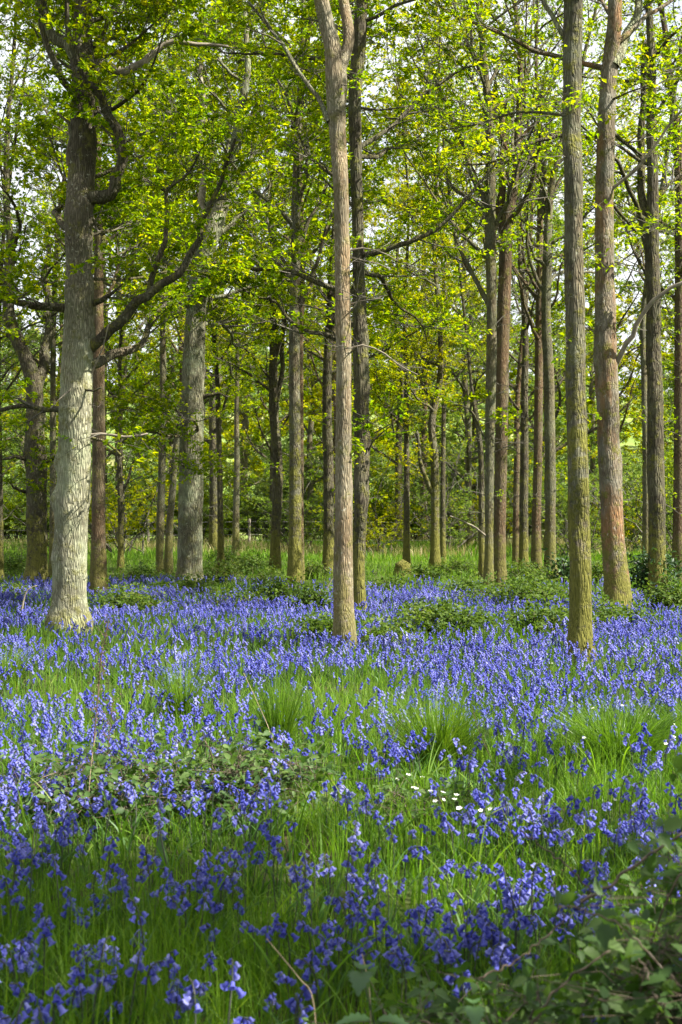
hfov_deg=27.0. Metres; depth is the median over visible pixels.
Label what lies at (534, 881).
bluebell
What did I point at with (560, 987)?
bramble cane
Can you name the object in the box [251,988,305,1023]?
bluebell
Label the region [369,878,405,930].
bluebell
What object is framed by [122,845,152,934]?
bluebell
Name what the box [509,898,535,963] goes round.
bluebell
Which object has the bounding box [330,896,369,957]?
bluebell
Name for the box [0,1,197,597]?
slender tree
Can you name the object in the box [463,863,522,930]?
bluebell
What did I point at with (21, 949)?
bluebell
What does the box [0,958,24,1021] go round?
bluebell
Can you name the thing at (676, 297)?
slender tree
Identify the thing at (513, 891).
bluebell
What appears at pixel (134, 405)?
hillside tree
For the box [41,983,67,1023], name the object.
bluebell
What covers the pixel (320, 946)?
bluebell
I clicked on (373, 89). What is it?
sky
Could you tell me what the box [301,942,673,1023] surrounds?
bramble bush
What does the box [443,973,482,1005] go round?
bluebell
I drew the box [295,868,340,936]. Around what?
bluebell
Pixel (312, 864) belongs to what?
bluebell
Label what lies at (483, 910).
bluebell
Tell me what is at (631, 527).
sapling
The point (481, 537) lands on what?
slender tree
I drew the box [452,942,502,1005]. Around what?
bluebell
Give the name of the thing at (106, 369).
woodland tree
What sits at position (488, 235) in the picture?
slender tree
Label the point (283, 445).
hillside tree
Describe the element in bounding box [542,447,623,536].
hedge shrub
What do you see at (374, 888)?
bluebell
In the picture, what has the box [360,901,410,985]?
bluebell
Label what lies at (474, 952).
bluebell
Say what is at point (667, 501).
sapling
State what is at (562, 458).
hillside tree
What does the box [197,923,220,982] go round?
bluebell
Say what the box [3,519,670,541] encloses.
wire fence
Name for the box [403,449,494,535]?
hedge shrub
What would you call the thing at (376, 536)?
sapling
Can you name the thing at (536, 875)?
bluebell
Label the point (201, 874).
bluebell
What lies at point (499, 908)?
bluebell
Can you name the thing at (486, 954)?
bluebell
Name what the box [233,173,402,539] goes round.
woodland tree
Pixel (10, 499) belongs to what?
hedge shrub
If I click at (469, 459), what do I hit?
woodland tree
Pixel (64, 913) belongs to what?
bluebell
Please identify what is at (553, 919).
bluebell
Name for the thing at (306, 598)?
bramble bush
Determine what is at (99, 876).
bluebell
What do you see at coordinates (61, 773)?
bramble bush
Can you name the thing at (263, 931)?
bluebell
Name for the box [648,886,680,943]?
bluebell
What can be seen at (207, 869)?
bluebell
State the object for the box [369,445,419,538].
hedge shrub
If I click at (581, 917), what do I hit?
bluebell
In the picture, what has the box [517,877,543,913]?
bluebell
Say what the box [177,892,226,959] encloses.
bluebell
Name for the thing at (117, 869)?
bluebell
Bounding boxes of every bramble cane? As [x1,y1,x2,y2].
[479,914,565,978]
[520,829,593,899]
[531,950,609,1023]
[566,906,677,982]
[580,832,681,903]
[638,958,665,1014]
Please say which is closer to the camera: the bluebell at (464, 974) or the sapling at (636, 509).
the bluebell at (464, 974)
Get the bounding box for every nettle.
[336,961,408,1023]
[464,997,485,1023]
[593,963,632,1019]
[641,811,678,1022]
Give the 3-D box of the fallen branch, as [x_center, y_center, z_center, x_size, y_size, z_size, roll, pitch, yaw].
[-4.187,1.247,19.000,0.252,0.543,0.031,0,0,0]
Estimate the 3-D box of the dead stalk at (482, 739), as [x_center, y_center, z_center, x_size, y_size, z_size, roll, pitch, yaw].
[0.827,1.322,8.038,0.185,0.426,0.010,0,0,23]
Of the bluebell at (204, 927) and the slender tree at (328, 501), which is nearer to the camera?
the bluebell at (204, 927)
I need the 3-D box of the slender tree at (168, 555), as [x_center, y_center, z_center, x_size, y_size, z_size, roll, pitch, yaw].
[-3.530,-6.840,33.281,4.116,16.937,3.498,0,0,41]
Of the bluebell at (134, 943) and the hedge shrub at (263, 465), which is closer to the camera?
the bluebell at (134, 943)
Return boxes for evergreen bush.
[536,547,596,585]
[625,537,681,597]
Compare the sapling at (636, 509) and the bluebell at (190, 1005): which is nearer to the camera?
the bluebell at (190, 1005)
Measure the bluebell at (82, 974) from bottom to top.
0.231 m
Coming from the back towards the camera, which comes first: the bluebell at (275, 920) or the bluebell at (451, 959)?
the bluebell at (275, 920)
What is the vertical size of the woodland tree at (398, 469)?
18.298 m
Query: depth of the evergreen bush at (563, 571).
27.00 m
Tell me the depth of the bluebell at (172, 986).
4.07 m
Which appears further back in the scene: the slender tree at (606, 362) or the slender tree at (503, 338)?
the slender tree at (503, 338)
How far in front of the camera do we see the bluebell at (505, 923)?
4.54 m
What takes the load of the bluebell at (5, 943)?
on the ground at (288, 845)
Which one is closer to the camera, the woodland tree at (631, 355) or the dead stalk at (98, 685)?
the dead stalk at (98, 685)
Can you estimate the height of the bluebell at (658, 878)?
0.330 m
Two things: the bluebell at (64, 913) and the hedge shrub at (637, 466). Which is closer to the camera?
the bluebell at (64, 913)
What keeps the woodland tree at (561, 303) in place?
on the ground at (288, 845)
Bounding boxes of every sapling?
[1,412,15,467]
[3,441,117,546]
[46,394,215,554]
[143,461,260,544]
[226,449,334,549]
[310,447,440,553]
[382,428,512,548]
[422,434,544,537]
[506,462,641,555]
[559,437,673,552]
[588,417,673,563]
[637,459,673,534]
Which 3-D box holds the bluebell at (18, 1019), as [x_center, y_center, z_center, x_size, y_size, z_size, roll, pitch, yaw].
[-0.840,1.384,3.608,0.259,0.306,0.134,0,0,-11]
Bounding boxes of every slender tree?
[0,0,143,579]
[0,0,145,577]
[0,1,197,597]
[92,0,240,579]
[102,3,218,572]
[106,0,266,576]
[126,0,552,619]
[130,0,279,568]
[166,0,371,588]
[174,6,289,557]
[198,0,351,572]
[209,0,405,580]
[218,0,449,655]
[238,0,460,574]
[350,0,474,563]
[350,0,498,567]
[364,0,598,585]
[368,0,550,580]
[378,0,634,590]
[386,0,681,609]
[388,0,512,562]
[395,0,613,665]
[452,0,593,573]
[457,0,672,580]
[457,2,601,566]
[462,0,646,568]
[497,0,681,601]
[550,0,681,586]
[582,0,681,584]
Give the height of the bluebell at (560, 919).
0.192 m
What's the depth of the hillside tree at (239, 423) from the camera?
205.54 m
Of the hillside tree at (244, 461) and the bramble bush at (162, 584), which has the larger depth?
the hillside tree at (244, 461)
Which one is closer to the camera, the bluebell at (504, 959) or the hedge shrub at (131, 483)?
the bluebell at (504, 959)
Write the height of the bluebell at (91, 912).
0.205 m
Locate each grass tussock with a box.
[0,639,51,687]
[142,652,219,728]
[238,670,316,758]
[353,676,521,775]
[504,683,681,770]
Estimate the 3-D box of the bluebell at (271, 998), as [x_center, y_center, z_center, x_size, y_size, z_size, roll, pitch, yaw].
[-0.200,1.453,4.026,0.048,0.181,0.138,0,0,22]
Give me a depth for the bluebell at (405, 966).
4.31 m
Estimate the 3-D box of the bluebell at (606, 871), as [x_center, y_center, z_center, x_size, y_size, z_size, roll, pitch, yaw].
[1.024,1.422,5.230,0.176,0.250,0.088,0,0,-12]
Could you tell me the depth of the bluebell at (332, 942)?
4.39 m
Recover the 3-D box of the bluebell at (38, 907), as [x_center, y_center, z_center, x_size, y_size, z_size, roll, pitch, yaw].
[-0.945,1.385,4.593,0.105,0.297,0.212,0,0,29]
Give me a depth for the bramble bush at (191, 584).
25.49 m
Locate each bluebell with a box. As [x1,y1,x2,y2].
[0,849,23,929]
[0,875,34,946]
[0,905,31,938]
[0,922,26,975]
[0,938,36,995]
[0,944,16,1015]
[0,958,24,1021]
[0,995,23,1023]
[1,852,39,928]
[1,960,40,1021]
[7,868,44,935]
[8,982,39,1023]
[10,894,48,938]
[11,995,34,1023]
[12,943,38,981]
[15,941,60,1009]
[16,918,55,1013]
[17,949,63,1006]
[20,877,51,923]
[22,931,36,1004]
[25,993,56,1022]
[31,1005,69,1023]
[32,902,67,965]
[33,916,68,991]
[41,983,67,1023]
[44,855,100,947]
[44,982,95,1023]
[50,897,83,963]
[50,964,106,1022]
[55,943,93,1008]
[56,944,108,1009]
[60,886,105,938]
[60,911,95,952]
[60,950,88,1023]
[67,969,140,1023]
[72,836,139,914]
[73,907,91,937]
[73,972,123,1023]
[78,893,112,940]
[79,934,133,1014]
[82,897,115,943]
[86,868,124,934]
[86,945,148,993]
[86,946,145,1023]
[87,869,111,933]
[88,968,138,1023]
[93,897,154,1005]
[98,894,118,937]
[99,863,124,921]
[99,945,140,1015]
[100,953,127,1001]
[104,1001,124,1023]
[107,882,138,940]
[108,930,143,973]
[109,869,152,905]
[109,874,147,941]
[115,955,146,1010]
[117,962,159,1023]
[119,929,146,975]
[121,869,155,926]
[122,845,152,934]
[124,960,187,1023]
[141,867,178,919]
[141,882,171,946]
[143,978,179,1023]
[155,966,218,1023]
[158,895,187,957]
[159,880,193,927]
[159,950,200,1023]
[164,990,207,1023]
[166,871,191,936]
[166,880,202,926]
[169,884,225,963]
[172,855,207,933]
[174,998,206,1022]
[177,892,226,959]
[182,851,228,904]
[183,975,202,1023]
[183,987,213,1023]
[187,981,213,1023]
[188,863,212,940]
[190,865,210,912]
[192,872,229,923]
[192,951,216,1017]
[193,873,247,927]
[194,873,208,918]
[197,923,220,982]
[200,874,234,936]
[201,872,241,911]
[203,876,236,922]
[206,903,238,950]
[206,958,297,1023]
[208,854,249,913]
[216,846,235,900]
[216,873,254,933]
[223,902,258,948]
[228,850,280,929]
[229,921,276,979]
[232,1016,279,1023]
[234,886,256,926]
[247,912,285,1001]
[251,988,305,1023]
[253,922,306,996]
[257,925,301,994]
[257,992,282,1023]
[263,971,304,1023]
[267,847,322,917]
[268,863,304,939]
[275,871,305,927]
[276,1005,313,1023]
[278,931,332,995]
[279,852,337,920]
[285,983,330,1023]
[290,878,311,935]
[290,892,347,966]
[293,920,329,984]
[294,950,343,1022]
[294,957,330,1022]
[295,862,345,918]
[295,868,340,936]
[303,919,343,962]
[310,866,344,917]
[310,979,343,1022]
[311,947,353,1023]
[312,919,361,988]
[314,937,367,1002]
[318,937,383,998]
[319,896,352,948]
[323,940,355,978]
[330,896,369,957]
[331,914,381,984]
[335,913,384,971]
[337,876,384,942]
[341,845,396,941]
[341,890,370,942]
[343,847,380,921]
[345,872,379,933]
[345,896,381,961]
[346,905,383,970]
[351,931,409,1012]
[351,943,366,971]
[353,941,399,1023]
[357,857,381,910]
[357,951,417,1019]
[360,872,384,928]
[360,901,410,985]
[361,924,412,986]
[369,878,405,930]
[371,879,408,933]
[378,874,403,924]
[378,947,411,1011]
[378,955,422,1002]
[383,955,415,1012]
[387,1000,455,1023]
[389,908,423,955]
[398,904,441,984]
[400,906,434,958]
[401,920,423,983]
[408,950,465,1014]
[414,934,432,988]
[415,907,443,956]
[415,926,431,979]
[416,945,452,987]
[418,876,439,927]
[421,910,461,968]
[421,949,449,990]
[422,923,460,968]
[423,900,451,929]
[423,937,461,1003]
[426,928,469,993]
[427,922,494,994]
[428,891,443,931]
[432,909,474,965]
[442,892,491,940]
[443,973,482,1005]
[446,862,491,910]
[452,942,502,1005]
[453,863,498,916]
[453,930,482,975]
[455,911,510,968]
[455,930,479,991]
[457,952,505,1008]
[458,900,489,975]
[459,913,499,951]
[459,925,540,986]
[459,941,488,982]
[460,961,470,1018]
[461,903,490,958]
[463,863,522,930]
[469,928,507,988]
[470,864,501,911]
[474,914,524,979]
[479,907,537,963]
[479,932,518,966]
[480,886,537,955]
[480,944,514,1022]
[484,875,516,924]
[486,883,528,924]
[486,897,505,949]
[487,912,534,959]
[490,888,533,944]
[490,937,510,981]
[493,896,506,928]
[493,931,549,1019]
[499,882,555,953]
[499,888,547,951]
[501,871,548,918]
[501,953,548,1002]
[501,965,518,1000]
[503,953,556,999]
[508,915,537,987]
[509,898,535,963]
[514,910,545,965]
[515,863,566,949]
[515,870,536,935]
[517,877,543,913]
[520,891,582,941]
[521,919,553,984]
[523,880,551,922]
[525,903,567,951]
[531,926,574,981]
[540,912,597,965]
[542,884,570,929]
[543,865,596,929]
[544,879,585,943]
[545,912,581,966]
[547,911,565,957]
[548,916,578,969]
[549,905,578,952]
[550,913,576,954]
[553,894,592,944]
[567,904,593,950]
[569,859,602,926]
[574,862,615,916]
[575,892,609,952]
[580,884,618,925]
[582,877,598,912]
[583,874,621,927]
[588,876,617,921]
[600,861,614,904]
[602,868,634,915]
[602,902,653,972]
[610,854,661,929]
[614,907,640,932]
[630,865,666,923]
[645,879,677,944]
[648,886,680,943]
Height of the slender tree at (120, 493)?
16.500 m
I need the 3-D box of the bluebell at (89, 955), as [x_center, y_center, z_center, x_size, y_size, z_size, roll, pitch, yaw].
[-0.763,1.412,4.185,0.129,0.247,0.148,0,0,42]
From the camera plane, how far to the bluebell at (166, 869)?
5.17 m
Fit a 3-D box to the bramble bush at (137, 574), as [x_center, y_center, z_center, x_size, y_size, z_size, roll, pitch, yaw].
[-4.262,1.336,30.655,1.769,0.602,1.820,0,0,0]
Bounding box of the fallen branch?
[21,585,36,615]
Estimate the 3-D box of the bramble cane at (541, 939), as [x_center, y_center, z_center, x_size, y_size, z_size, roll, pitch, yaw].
[0.407,0.978,3.200,0.195,0.149,0.014,0,0,0]
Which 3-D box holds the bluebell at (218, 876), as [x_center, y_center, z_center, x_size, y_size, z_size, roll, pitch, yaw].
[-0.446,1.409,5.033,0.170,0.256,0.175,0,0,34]
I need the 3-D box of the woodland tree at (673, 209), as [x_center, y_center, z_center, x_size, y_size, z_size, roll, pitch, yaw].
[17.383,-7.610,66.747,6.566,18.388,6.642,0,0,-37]
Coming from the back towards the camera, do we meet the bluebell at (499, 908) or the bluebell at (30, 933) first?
the bluebell at (499, 908)
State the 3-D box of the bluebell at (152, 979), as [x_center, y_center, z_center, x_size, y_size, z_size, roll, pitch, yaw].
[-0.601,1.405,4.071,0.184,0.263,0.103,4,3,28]
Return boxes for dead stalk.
[87,731,96,822]
[88,614,117,783]
[101,693,123,773]
[244,674,274,749]
[266,938,315,1023]
[361,953,370,1023]
[472,708,494,765]
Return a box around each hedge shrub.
[3,464,56,536]
[3,465,49,540]
[3,466,25,538]
[3,468,110,532]
[22,443,131,536]
[88,453,147,538]
[108,472,178,539]
[125,441,231,539]
[202,455,261,538]
[208,474,247,530]
[224,449,288,538]
[228,476,288,540]
[253,448,353,538]
[314,452,394,537]
[353,442,449,541]
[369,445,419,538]
[388,436,510,540]
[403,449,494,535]
[439,440,543,538]
[458,461,544,497]
[476,471,566,538]
[529,468,562,528]
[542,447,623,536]
[542,491,567,539]
[561,454,667,537]
[622,449,672,494]
[622,476,641,508]
[623,444,673,536]
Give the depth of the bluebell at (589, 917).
4.68 m
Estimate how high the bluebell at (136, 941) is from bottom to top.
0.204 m
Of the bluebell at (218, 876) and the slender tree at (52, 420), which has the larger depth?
the slender tree at (52, 420)
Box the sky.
[0,0,681,397]
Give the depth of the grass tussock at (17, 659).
12.56 m
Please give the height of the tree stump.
0.514 m
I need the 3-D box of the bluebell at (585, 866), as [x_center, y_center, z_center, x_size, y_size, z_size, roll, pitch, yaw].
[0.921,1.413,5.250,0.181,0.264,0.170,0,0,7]
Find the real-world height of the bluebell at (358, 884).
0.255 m
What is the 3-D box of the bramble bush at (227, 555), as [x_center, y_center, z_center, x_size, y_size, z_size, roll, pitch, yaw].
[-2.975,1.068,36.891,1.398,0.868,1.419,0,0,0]
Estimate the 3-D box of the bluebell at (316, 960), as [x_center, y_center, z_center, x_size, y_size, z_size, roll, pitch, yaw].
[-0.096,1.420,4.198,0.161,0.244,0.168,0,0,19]
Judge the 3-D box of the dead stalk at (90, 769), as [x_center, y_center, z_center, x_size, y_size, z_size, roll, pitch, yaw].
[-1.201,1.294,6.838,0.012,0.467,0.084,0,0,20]
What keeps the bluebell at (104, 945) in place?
on the ground at (288, 845)
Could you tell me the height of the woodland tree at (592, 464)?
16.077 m
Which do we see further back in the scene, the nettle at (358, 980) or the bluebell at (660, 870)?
the bluebell at (660, 870)
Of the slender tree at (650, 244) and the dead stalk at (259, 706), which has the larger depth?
the slender tree at (650, 244)
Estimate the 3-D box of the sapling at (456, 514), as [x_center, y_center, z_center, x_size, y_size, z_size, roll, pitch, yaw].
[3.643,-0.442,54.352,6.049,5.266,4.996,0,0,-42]
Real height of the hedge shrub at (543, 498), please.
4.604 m
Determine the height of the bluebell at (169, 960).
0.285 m
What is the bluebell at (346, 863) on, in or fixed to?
on the ground at (288, 845)
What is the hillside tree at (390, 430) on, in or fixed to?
on the ground at (288, 845)
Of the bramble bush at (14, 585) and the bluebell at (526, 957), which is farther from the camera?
the bramble bush at (14, 585)
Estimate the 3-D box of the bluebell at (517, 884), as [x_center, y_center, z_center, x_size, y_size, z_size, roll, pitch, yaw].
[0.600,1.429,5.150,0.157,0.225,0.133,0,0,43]
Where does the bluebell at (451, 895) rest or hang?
on the ground at (288, 845)
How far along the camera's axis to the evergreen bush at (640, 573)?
22.95 m
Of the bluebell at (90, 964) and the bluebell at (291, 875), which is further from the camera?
the bluebell at (291, 875)
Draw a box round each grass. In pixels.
[3,532,671,559]
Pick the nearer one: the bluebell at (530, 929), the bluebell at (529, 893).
the bluebell at (530, 929)
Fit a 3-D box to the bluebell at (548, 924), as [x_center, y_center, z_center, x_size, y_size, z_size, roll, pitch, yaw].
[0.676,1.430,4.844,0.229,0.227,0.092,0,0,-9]
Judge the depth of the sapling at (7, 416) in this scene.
45.84 m
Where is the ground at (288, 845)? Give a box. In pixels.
[0,387,681,1023]
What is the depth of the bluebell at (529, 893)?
5.10 m
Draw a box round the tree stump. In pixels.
[394,559,410,576]
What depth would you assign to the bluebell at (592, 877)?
5.12 m
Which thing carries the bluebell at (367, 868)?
on the ground at (288, 845)
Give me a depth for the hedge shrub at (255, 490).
69.71 m
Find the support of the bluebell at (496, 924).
on the ground at (288, 845)
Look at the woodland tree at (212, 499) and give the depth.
50.34 m
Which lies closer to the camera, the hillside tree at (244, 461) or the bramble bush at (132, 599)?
the bramble bush at (132, 599)
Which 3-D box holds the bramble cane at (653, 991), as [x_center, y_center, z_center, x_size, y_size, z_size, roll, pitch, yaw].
[0.645,0.984,2.952,0.058,0.117,0.014,0,0,0]
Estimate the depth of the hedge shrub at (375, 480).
71.54 m
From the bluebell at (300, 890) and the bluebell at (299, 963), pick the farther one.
the bluebell at (300, 890)
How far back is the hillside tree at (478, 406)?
106.97 m
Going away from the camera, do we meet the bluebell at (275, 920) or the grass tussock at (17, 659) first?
the bluebell at (275, 920)
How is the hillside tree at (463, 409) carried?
on the ground at (288, 845)
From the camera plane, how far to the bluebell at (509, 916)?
4.67 m
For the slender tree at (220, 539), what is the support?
on the ground at (288, 845)
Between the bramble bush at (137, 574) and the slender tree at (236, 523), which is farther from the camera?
the slender tree at (236, 523)
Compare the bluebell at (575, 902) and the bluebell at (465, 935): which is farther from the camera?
the bluebell at (575, 902)
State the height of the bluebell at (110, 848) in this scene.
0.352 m
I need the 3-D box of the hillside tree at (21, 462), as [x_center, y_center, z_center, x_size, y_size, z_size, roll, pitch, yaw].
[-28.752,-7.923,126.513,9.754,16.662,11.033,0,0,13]
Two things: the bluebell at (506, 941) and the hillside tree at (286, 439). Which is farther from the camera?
the hillside tree at (286, 439)
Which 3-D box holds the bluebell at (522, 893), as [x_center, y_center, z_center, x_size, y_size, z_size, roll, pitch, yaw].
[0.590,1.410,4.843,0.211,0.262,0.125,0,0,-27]
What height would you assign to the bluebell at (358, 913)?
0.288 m
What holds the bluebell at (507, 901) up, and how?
on the ground at (288, 845)
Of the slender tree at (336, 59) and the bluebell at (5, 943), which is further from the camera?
the slender tree at (336, 59)
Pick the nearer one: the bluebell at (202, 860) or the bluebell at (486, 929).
the bluebell at (486, 929)
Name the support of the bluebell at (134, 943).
on the ground at (288, 845)
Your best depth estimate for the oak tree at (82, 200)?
17.28 m
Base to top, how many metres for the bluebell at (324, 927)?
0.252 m
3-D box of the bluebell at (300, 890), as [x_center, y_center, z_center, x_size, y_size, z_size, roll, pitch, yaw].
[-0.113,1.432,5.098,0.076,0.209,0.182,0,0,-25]
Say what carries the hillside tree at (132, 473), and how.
on the ground at (288, 845)
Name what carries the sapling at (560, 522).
on the ground at (288, 845)
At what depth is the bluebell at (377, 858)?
5.36 m
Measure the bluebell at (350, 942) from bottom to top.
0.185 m
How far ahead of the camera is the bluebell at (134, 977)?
4.29 m
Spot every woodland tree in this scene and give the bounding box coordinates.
[0,118,64,492]
[0,131,62,460]
[3,181,108,445]
[15,91,173,541]
[37,169,159,538]
[103,50,265,432]
[107,13,286,549]
[107,251,246,539]
[218,149,352,542]
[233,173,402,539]
[253,70,424,523]
[349,136,468,542]
[364,69,485,541]
[387,119,586,546]
[427,198,533,541]
[459,164,594,539]
[465,46,662,547]
[519,72,673,432]
[532,209,671,538]
[583,39,681,439]
[616,116,674,442]
[618,193,674,417]
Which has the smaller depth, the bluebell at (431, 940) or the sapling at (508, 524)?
the bluebell at (431, 940)
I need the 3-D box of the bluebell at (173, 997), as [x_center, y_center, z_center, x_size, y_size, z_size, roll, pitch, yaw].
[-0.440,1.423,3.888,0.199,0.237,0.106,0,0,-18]
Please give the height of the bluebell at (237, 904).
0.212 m
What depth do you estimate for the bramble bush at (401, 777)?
6.90 m
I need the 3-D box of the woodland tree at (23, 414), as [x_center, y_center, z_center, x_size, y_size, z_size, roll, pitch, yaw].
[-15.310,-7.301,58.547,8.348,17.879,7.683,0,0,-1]
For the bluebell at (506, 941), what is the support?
on the ground at (288, 845)
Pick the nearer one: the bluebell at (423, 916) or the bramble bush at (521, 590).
the bluebell at (423, 916)
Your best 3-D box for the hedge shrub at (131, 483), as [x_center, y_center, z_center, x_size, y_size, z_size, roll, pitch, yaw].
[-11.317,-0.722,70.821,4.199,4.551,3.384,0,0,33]
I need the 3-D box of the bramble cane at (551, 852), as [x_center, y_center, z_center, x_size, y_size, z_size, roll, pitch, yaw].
[0.548,0.896,3.600,0.193,0.186,0.014,0,0,-1]
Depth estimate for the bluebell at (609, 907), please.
4.50 m
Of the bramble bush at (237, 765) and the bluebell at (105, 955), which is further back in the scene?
the bramble bush at (237, 765)
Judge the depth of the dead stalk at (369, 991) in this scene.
3.73 m
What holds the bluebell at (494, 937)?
on the ground at (288, 845)
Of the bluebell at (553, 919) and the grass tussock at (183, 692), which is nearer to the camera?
the bluebell at (553, 919)
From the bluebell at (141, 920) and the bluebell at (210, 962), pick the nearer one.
the bluebell at (210, 962)
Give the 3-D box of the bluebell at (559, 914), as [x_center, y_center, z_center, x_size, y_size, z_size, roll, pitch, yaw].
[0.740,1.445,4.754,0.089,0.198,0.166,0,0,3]
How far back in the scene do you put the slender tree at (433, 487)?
37.81 m
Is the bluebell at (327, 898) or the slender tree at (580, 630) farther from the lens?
the slender tree at (580, 630)
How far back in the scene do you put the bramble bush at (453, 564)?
33.48 m
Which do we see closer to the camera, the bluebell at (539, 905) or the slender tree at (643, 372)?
the bluebell at (539, 905)
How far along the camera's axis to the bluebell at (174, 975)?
4.05 m
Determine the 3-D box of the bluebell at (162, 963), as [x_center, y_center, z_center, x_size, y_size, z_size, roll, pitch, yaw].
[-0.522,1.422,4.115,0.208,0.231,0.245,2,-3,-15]
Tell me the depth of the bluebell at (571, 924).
4.73 m
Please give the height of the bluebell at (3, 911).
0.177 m
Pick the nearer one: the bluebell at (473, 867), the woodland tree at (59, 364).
the bluebell at (473, 867)
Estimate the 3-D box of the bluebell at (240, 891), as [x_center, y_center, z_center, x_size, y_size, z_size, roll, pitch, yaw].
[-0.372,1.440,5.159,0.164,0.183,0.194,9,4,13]
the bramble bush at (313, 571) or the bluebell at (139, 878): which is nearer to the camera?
the bluebell at (139, 878)
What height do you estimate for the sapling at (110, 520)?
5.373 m
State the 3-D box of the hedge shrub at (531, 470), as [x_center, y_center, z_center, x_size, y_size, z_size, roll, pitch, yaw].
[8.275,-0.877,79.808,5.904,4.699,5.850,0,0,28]
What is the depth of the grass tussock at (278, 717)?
8.76 m
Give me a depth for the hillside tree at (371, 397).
122.31 m
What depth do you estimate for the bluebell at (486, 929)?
4.35 m
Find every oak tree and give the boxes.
[0,0,292,637]
[0,1,119,585]
[41,0,374,584]
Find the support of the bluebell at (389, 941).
on the ground at (288, 845)
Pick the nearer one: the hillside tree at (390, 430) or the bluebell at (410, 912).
the bluebell at (410, 912)
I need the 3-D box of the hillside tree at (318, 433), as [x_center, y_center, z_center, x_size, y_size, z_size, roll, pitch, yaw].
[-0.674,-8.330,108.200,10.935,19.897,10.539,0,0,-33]
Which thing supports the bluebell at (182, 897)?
on the ground at (288, 845)
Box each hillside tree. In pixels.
[0,338,57,490]
[1,308,49,484]
[91,371,179,534]
[107,340,205,491]
[113,355,159,449]
[155,332,265,500]
[204,288,309,500]
[221,348,307,493]
[222,373,268,449]
[234,347,322,492]
[279,277,413,490]
[279,367,321,483]
[280,323,376,484]
[314,328,421,501]
[351,361,394,491]
[368,288,462,480]
[376,320,485,480]
[433,315,533,488]
[446,351,511,434]
[507,375,566,475]
[508,373,595,493]
[508,384,597,517]
[532,304,641,488]
[586,370,636,442]
[620,304,673,473]
[631,363,672,440]
[663,371,673,467]
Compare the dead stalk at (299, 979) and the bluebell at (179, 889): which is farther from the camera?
the bluebell at (179, 889)
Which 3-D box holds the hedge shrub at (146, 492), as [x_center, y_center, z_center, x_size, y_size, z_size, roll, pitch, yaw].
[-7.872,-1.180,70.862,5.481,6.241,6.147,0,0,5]
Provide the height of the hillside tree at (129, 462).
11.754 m
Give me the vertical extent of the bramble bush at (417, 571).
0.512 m
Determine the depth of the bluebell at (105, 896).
4.98 m
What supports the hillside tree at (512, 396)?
on the ground at (288, 845)
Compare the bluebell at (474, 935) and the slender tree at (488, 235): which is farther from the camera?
the slender tree at (488, 235)
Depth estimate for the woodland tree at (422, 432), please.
67.85 m
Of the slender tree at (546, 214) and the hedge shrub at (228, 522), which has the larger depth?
the hedge shrub at (228, 522)
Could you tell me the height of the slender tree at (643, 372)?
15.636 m
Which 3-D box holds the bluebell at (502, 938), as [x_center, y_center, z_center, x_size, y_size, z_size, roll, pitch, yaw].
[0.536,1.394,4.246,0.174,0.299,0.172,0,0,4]
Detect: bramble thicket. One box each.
[484,754,681,1023]
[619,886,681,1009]
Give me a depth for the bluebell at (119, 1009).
3.90 m
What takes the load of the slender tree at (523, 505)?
on the ground at (288, 845)
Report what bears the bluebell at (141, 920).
on the ground at (288, 845)
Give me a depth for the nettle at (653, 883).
3.57 m
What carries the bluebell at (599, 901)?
on the ground at (288, 845)
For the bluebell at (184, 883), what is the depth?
5.16 m
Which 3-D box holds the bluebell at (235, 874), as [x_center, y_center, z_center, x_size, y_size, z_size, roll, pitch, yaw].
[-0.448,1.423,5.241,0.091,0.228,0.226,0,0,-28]
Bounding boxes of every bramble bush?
[0,575,32,597]
[0,735,246,839]
[4,537,26,574]
[68,716,408,842]
[87,577,178,619]
[108,560,173,584]
[132,574,193,598]
[142,571,218,597]
[182,571,371,613]
[202,559,255,585]
[203,536,249,568]
[210,547,281,575]
[236,564,286,585]
[264,571,332,613]
[273,610,365,645]
[286,559,332,579]
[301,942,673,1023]
[340,765,517,840]
[353,605,416,655]
[364,595,510,641]
[365,570,419,592]
[393,559,459,581]
[428,571,508,601]
[431,554,477,575]
[435,566,595,614]
[474,557,557,582]
[498,601,568,638]
[551,592,680,633]
[565,549,635,582]
[632,568,681,614]
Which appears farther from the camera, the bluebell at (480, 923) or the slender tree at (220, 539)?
the slender tree at (220, 539)
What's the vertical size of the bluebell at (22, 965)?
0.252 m
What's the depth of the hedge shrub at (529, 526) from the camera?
71.81 m
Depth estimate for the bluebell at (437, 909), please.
4.87 m
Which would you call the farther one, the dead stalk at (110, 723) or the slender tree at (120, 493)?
the slender tree at (120, 493)
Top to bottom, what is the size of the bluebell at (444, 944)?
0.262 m
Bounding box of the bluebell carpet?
[0,566,681,1023]
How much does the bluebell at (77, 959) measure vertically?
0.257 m
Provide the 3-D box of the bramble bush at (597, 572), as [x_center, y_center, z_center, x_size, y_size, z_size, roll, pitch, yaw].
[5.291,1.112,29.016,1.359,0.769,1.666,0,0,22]
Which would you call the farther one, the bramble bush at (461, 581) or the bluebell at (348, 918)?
the bramble bush at (461, 581)
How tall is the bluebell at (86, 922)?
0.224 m
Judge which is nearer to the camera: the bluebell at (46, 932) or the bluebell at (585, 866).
the bluebell at (46, 932)
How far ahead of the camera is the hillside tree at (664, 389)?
128.94 m
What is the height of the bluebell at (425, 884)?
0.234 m
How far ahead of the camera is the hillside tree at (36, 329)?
147.60 m
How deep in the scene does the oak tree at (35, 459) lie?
29.74 m
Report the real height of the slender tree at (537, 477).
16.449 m
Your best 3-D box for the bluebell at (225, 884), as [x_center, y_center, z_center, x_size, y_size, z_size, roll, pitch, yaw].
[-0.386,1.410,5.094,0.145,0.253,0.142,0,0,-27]

